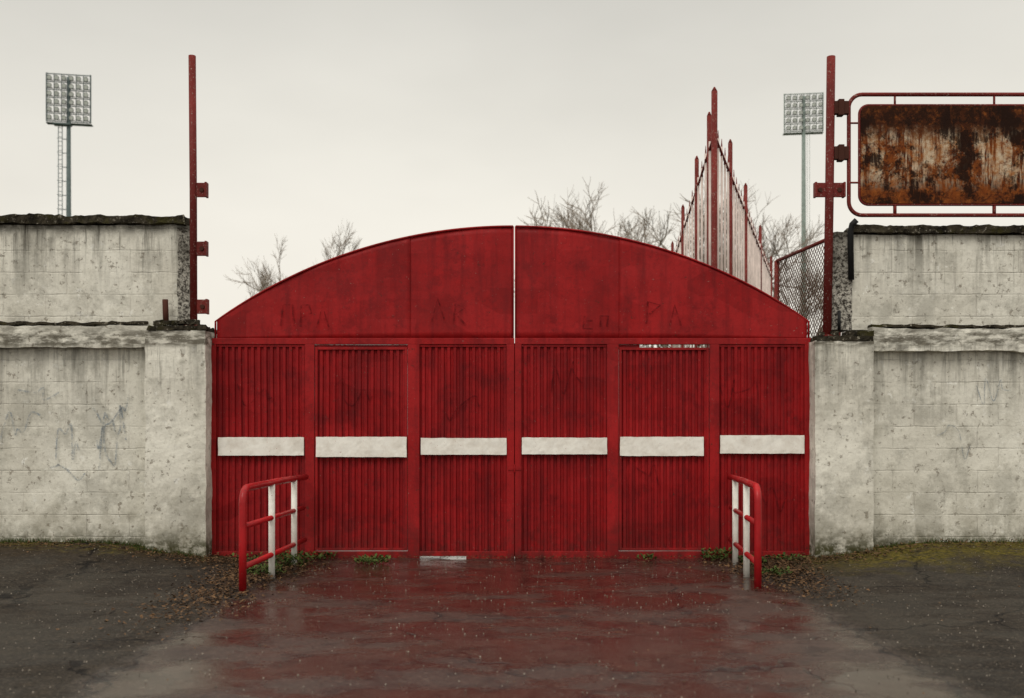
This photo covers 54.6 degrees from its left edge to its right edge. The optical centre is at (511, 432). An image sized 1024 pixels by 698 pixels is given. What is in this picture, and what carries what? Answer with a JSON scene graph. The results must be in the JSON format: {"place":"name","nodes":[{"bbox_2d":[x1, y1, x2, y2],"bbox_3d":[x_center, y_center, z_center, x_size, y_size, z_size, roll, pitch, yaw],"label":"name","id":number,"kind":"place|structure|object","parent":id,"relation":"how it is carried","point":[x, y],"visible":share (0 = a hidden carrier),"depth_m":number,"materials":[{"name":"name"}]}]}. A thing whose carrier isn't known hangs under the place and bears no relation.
{"place":"outdoors","nodes":[
{"label":"outdoors","id":0,"kind":"place"},
{"bbox_2d":[0,541,1023,697],"bbox_3d":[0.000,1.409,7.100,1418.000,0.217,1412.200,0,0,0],"label":"ground","id":1,"kind":"structure","parent":0,"point":[791,661],"depth_m":7.65,"materials":[{"name":"grey asphalt"}]},
{"bbox_2d":[46,72,92,214],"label":"stadium floodlight","id":2,"kind":"object","parent":1,"relation":"on","point":[70,123],"visible":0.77,"depth_m":119.77,"materials":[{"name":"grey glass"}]},
{"bbox_2d":[0,225,189,545],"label":"white block wall","id":3,"kind":"structure","parent":1,"relation":"on","point":[89,273],"depth_m":11.94,"materials":[{"name":"white concrete"}]},
{"bbox_2d":[7,387,125,478],"bbox_3d":[-5.377,0.012,11.915,1.575,1.131,0.001,0,0,0],"label":"wall graffiti","id":4,"kind":"object","parent":3,"relation":"attached to","point":[99,447],"depth_m":11.91,"materials":[{"name":"grey paint"}]},
{"bbox_2d":[0,325,145,347],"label":"ledge","id":5,"kind":"object","parent":3,"relation":"on","point":[86,336],"visible":0.74,"depth_m":11.81,"materials":[{"name":"grey concrete"}]},
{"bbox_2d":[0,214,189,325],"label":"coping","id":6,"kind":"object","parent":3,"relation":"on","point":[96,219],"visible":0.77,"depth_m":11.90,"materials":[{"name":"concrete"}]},
{"bbox_2d":[144,330,213,556],"bbox_3d":[-3.977,0.198,11.979,0.740,2.828,0.540,0,0,0],"label":"shaft","id":7,"kind":"object","parent":1,"relation":"on","point":[178,420],"visible":0.81,"depth_m":11.72,"materials":[{"name":"white concrete"}]},
{"bbox_2d":[146,323,216,332],"bbox_3d":[-3.968,-1.241,11.968,0.728,0.104,0.551,0,0,0],"label":"cap","id":8,"kind":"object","parent":7,"relation":"on","point":[157,327],"depth_m":11.71,"materials":[{"name":"concrete"}]},
{"bbox_2d":[177,227,189,319],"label":"broken wall end","id":9,"kind":"structure","parent":8,"relation":"on","point":[183,296],"depth_m":11.96,"materials":[{"name":"concrete"}]},
{"bbox_2d":[188,55,208,319],"bbox_3d":[-3.776,-2.890,11.910,0.265,3.268,0.180,0,0,0],"label":"red steel pole","id":10,"kind":"object","parent":8,"relation":"on","point":[199,248],"visible":0.94,"depth_m":11.88,"materials":[{"name":"metal"}]},
{"bbox_2d":[229,551,262,559],"bbox_3d":[-3.114,1.451,11.656,0.387,0.105,0.396,0,0,0],"label":"weed plant","id":11,"kind":"object","parent":1,"relation":"on","point":[257,556],"visible":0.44,"depth_m":11.63,"materials":[{"name":"green plant"}]},
{"bbox_2d":[223,233,286,295],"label":"bare tree","id":12,"kind":"object","parent":1,"relation":"on","point":[266,274],"visible":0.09,"depth_m":86.98,"materials":[{"name":"brown plant"}]},
{"bbox_2d":[245,261,287,296],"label":"bare tree","id":13,"kind":"object","parent":1,"relation":"on","point":[262,287],"visible":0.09,"depth_m":86.75,"materials":[{"name":"brown plant"}]},
{"bbox_2d":[247,563,287,575],"bbox_3d":[-2.604,1.440,10.487,0.467,0.130,0.440,0,0,0],"label":"weed plant","id":14,"kind":"object","parent":1,"relation":"on","point":[263,569],"visible":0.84,"depth_m":10.46,"materials":[{"name":"green plant"}]},
{"bbox_2d":[239,474,308,592],"bbox_3d":[-2.501,1.003,10.582,0.072,1.044,2.518,0,0,2],"label":"entrance handrail","id":15,"kind":"object","parent":1,"relation":"on","point":[244,525],"visible":0.95,"depth_m":10.33,"materials":[{"name":"red metal"}]},
{"bbox_2d":[266,550,313,566],"bbox_3d":[-2.519,1.416,11.245,0.555,0.177,0.588,0,0,0],"label":"weed plant","id":16,"kind":"object","parent":1,"relation":"on","point":[290,557],"visible":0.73,"depth_m":11.19,"materials":[{"name":"green plant"}]},
{"bbox_2d":[303,551,336,559],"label":"weed plant","id":17,"kind":"object","parent":1,"relation":"on","point":[324,555],"visible":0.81,"depth_m":11.80,"materials":[{"name":"green plant"}]},
{"bbox_2d":[313,222,362,263],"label":"bare tree","id":18,"kind":"object","parent":1,"relation":"on","point":[343,249],"visible":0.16,"depth_m":88.39,"materials":[{"name":"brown plant"}]},
{"bbox_2d":[353,553,390,563],"bbox_3d":[-1.612,1.454,11.448,0.432,0.103,0.450,0,0,0],"label":"weed plant","id":19,"kind":"object","parent":1,"relation":"on","point":[370,559],"visible":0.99,"depth_m":11.43,"materials":[{"name":"green plant"}]},
{"bbox_2d":[211,225,810,558],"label":"red metal gate","id":20,"kind":"structure","parent":1,"relation":"on","point":[398,397],"depth_m":11.98,"materials":[{"name":"metal"}]},
{"bbox_2d":[0,543,1023,697],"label":"gravel grit","id":21,"kind":"object","parent":1,"relation":"on","point":[491,625],"visible":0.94,"depth_m":7.92,"materials":[{"name":"grey gravel"}]},
{"bbox_2d":[0,536,1023,557],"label":"grass tufts","id":22,"kind":"object","parent":1,"relation":"on","point":[136,545],"visible":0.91,"depth_m":11.84,"materials":[{"name":"green plant"}]},
{"bbox_2d":[0,539,1023,693],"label":"fallen leaves","id":23,"kind":"object","parent":1,"relation":"on","point":[769,565],"visible":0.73,"depth_m":10.38,"materials":[{"name":"brown plant"}]},
{"bbox_2d":[522,191,640,237],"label":"bare tree","id":24,"kind":"object","parent":1,"relation":"on","point":[550,222],"visible":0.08,"depth_m":101.48,"materials":[{"name":"brown plant"}]},
{"bbox_2d":[514,188,664,292],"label":"bare tree","id":25,"kind":"object","parent":1,"relation":"on","point":[572,219],"visible":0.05,"depth_m":95.50,"materials":[{"name":"brown plant"}]},
{"bbox_2d":[524,176,742,347],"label":"bare tree","id":26,"kind":"object","parent":1,"relation":"on","point":[628,237],"visible":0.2,"depth_m":90.76,"materials":[{"name":"brown plant"}]},
{"bbox_2d":[636,553,656,559],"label":"weed plant","id":27,"kind":"object","parent":1,"relation":"on","point":[644,555],"visible":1,"depth_m":11.79,"materials":[{"name":"green plant"}]},
{"bbox_2d":[633,184,754,347],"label":"bare tree","id":28,"kind":"object","parent":1,"relation":"on","point":[655,238],"visible":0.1,"depth_m":96.98,"materials":[{"name":"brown plant"}]},
{"bbox_2d":[700,547,731,559],"bbox_3d":[2.454,1.431,11.778,0.462,0.147,0.395,0,0,0],"label":"weed plant","id":29,"kind":"object","parent":1,"relation":"on","point":[724,551],"visible":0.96,"depth_m":11.78,"materials":[{"name":"green plant"}]},
{"bbox_2d":[671,87,771,347],"bbox_3d":[4.258,-2.035,23.826,3.124,7.080,15.605,0,0,18],"label":"spiked fence","id":30,"kind":"object","parent":1,"relation":"on","point":[757,271],"visible":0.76,"depth_m":18.47,"materials":[{"name":"metal"}]},
{"bbox_2d":[727,474,761,588],"bbox_3d":[2.491,1.003,10.717,0.072,1.044,2.256,0,0,6],"label":"entrance handrail","id":31,"kind":"object","parent":1,"relation":"on","point":[744,550],"visible":0.93,"depth_m":10.39,"materials":[{"name":"red metal"}]},
{"bbox_2d":[738,552,769,562],"bbox_3d":[2.765,1.444,11.401,0.413,0.121,0.410,0,0,30],"label":"weed plant","id":32,"kind":"object","parent":1,"relation":"on","point":[752,555],"visible":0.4,"depth_m":11.36,"materials":[{"name":"green plant"}]},
{"bbox_2d":[688,193,823,316],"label":"bare tree","id":33,"kind":"object","parent":1,"relation":"on","point":[765,249],"visible":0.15,"depth_m":93.78,"materials":[{"name":"brown plant"}]},
{"bbox_2d":[690,181,823,296],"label":"bare tree","id":34,"kind":"object","parent":1,"relation":"on","point":[802,243],"visible":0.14,"depth_m":95.47,"materials":[{"name":"brown plant"}]},
{"bbox_2d":[681,179,850,336],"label":"bare tree","id":35,"kind":"object","parent":1,"relation":"on","point":[783,236],"visible":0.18,"depth_m":94.41,"materials":[{"name":"brown plant"}]},
{"bbox_2d":[751,566,792,576],"bbox_3d":[2.760,1.455,10.495,0.394,0.097,0.380,0,0,37],"label":"weed plant","id":36,"kind":"object","parent":1,"relation":"on","point":[774,569],"visible":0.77,"depth_m":10.46,"materials":[{"name":"green plant"}]},
{"bbox_2d":[768,552,804,562],"bbox_3d":[3.203,1.450,11.603,0.401,0.105,0.395,0,0,45],"label":"weed plant","id":37,"kind":"object","parent":1,"relation":"on","point":[783,556],"visible":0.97,"depth_m":11.60,"materials":[{"name":"green plant"}]},
{"bbox_2d":[783,92,823,320],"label":"stadium floodlight","id":38,"kind":"object","parent":1,"relation":"on","point":[802,127],"visible":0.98,"depth_m":129.78,"materials":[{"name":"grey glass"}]},
{"bbox_2d":[774,239,840,337],"bbox_3d":[4.165,-0.569,14.100,0.079,4.148,2.097,0,0,-8],"label":"wire fence","id":39,"kind":"object","parent":1,"relation":"on","point":[777,278],"visible":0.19,"depth_m":14.19,"materials":[{"name":"grey metal"}]},
{"bbox_2d":[809,340,873,555],"bbox_3d":[3.924,0.257,11.981,0.710,2.712,0.540,0,0,0],"label":"shaft","id":40,"kind":"object","parent":1,"relation":"on","point":[841,428],"visible":0.87,"depth_m":11.72,"materials":[{"name":"white concrete"}]},
{"bbox_2d":[810,334,874,341],"bbox_3d":[3.935,-1.119,11.968,0.703,0.102,0.553,0,0,0],"label":"cap","id":41,"kind":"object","parent":40,"relation":"on","point":[869,338],"depth_m":11.71,"materials":[{"name":"concrete"}]},
{"bbox_2d":[153,319,873,336],"bbox_3d":[0.007,-1.250,11.822,8.598,0.219,0.204,0,0,0],"label":"masonry rubble","id":42,"kind":"object","parent":41,"relation":"on","point":[198,322],"visible":0.91,"depth_m":11.79,"materials":[{"name":"concrete"}]},
{"bbox_2d":[162,299,168,319],"bbox_3d":[-4.139,-1.443,11.860,0.077,0.304,0.066,0,0,0],"label":"rusty pipe stub","id":43,"kind":"object","parent":42,"relation":"on","point":[165,309],"visible":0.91,"depth_m":11.83,"materials":[{"name":"metal"}]},
{"bbox_2d":[813,55,845,335],"bbox_3d":[3.809,-2.828,11.910,0.366,3.373,0.180,0,0,0],"label":"red steel pole","id":44,"kind":"object","parent":41,"relation":"on","point":[829,189],"visible":0.98,"depth_m":11.87,"materials":[{"name":"metal"}]},
{"bbox_2d":[834,92,1023,216],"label":"rusty billboard sign","id":45,"kind":"object","parent":44,"relation":"attached to","point":[940,154],"visible":1,"depth_m":11.87,"materials":[{"name":"red metal"}]},
{"bbox_2d":[832,232,852,332],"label":"broken wall end","id":46,"kind":"structure","parent":41,"relation":"on","point":[842,297],"depth_m":11.96,"materials":[{"name":"concrete"}]},
{"bbox_2d":[848,234,1023,546],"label":"white block wall","id":47,"kind":"structure","parent":1,"relation":"on","point":[931,480],"depth_m":11.94,"materials":[{"name":"white concrete"}]},
{"bbox_2d":[843,225,1023,328],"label":"coping","id":48,"kind":"object","parent":47,"relation":"on","point":[945,230],"visible":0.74,"depth_m":11.90,"materials":[{"name":"concrete"}]},
{"bbox_2d":[837,218,857,329],"bbox_3d":[4.034,-1.903,11.909,0.241,1.330,0.098,0,0,22],"label":"drain pipe","id":49,"kind":"object","parent":48,"relation":"attached to","point":[852,224],"visible":1,"depth_m":11.88,"materials":[{"name":"metal"}]},
{"bbox_2d":[865,327,1023,352],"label":"ledge","id":50,"kind":"object","parent":47,"relation":"on","point":[969,340],"visible":0.85,"depth_m":11.81,"materials":[{"name":"grey concrete"}]},
{"bbox_2d":[0,0,1023,347],"label":"sky","id":51,"kind":"structure","parent":0,"point":[389,119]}
]}

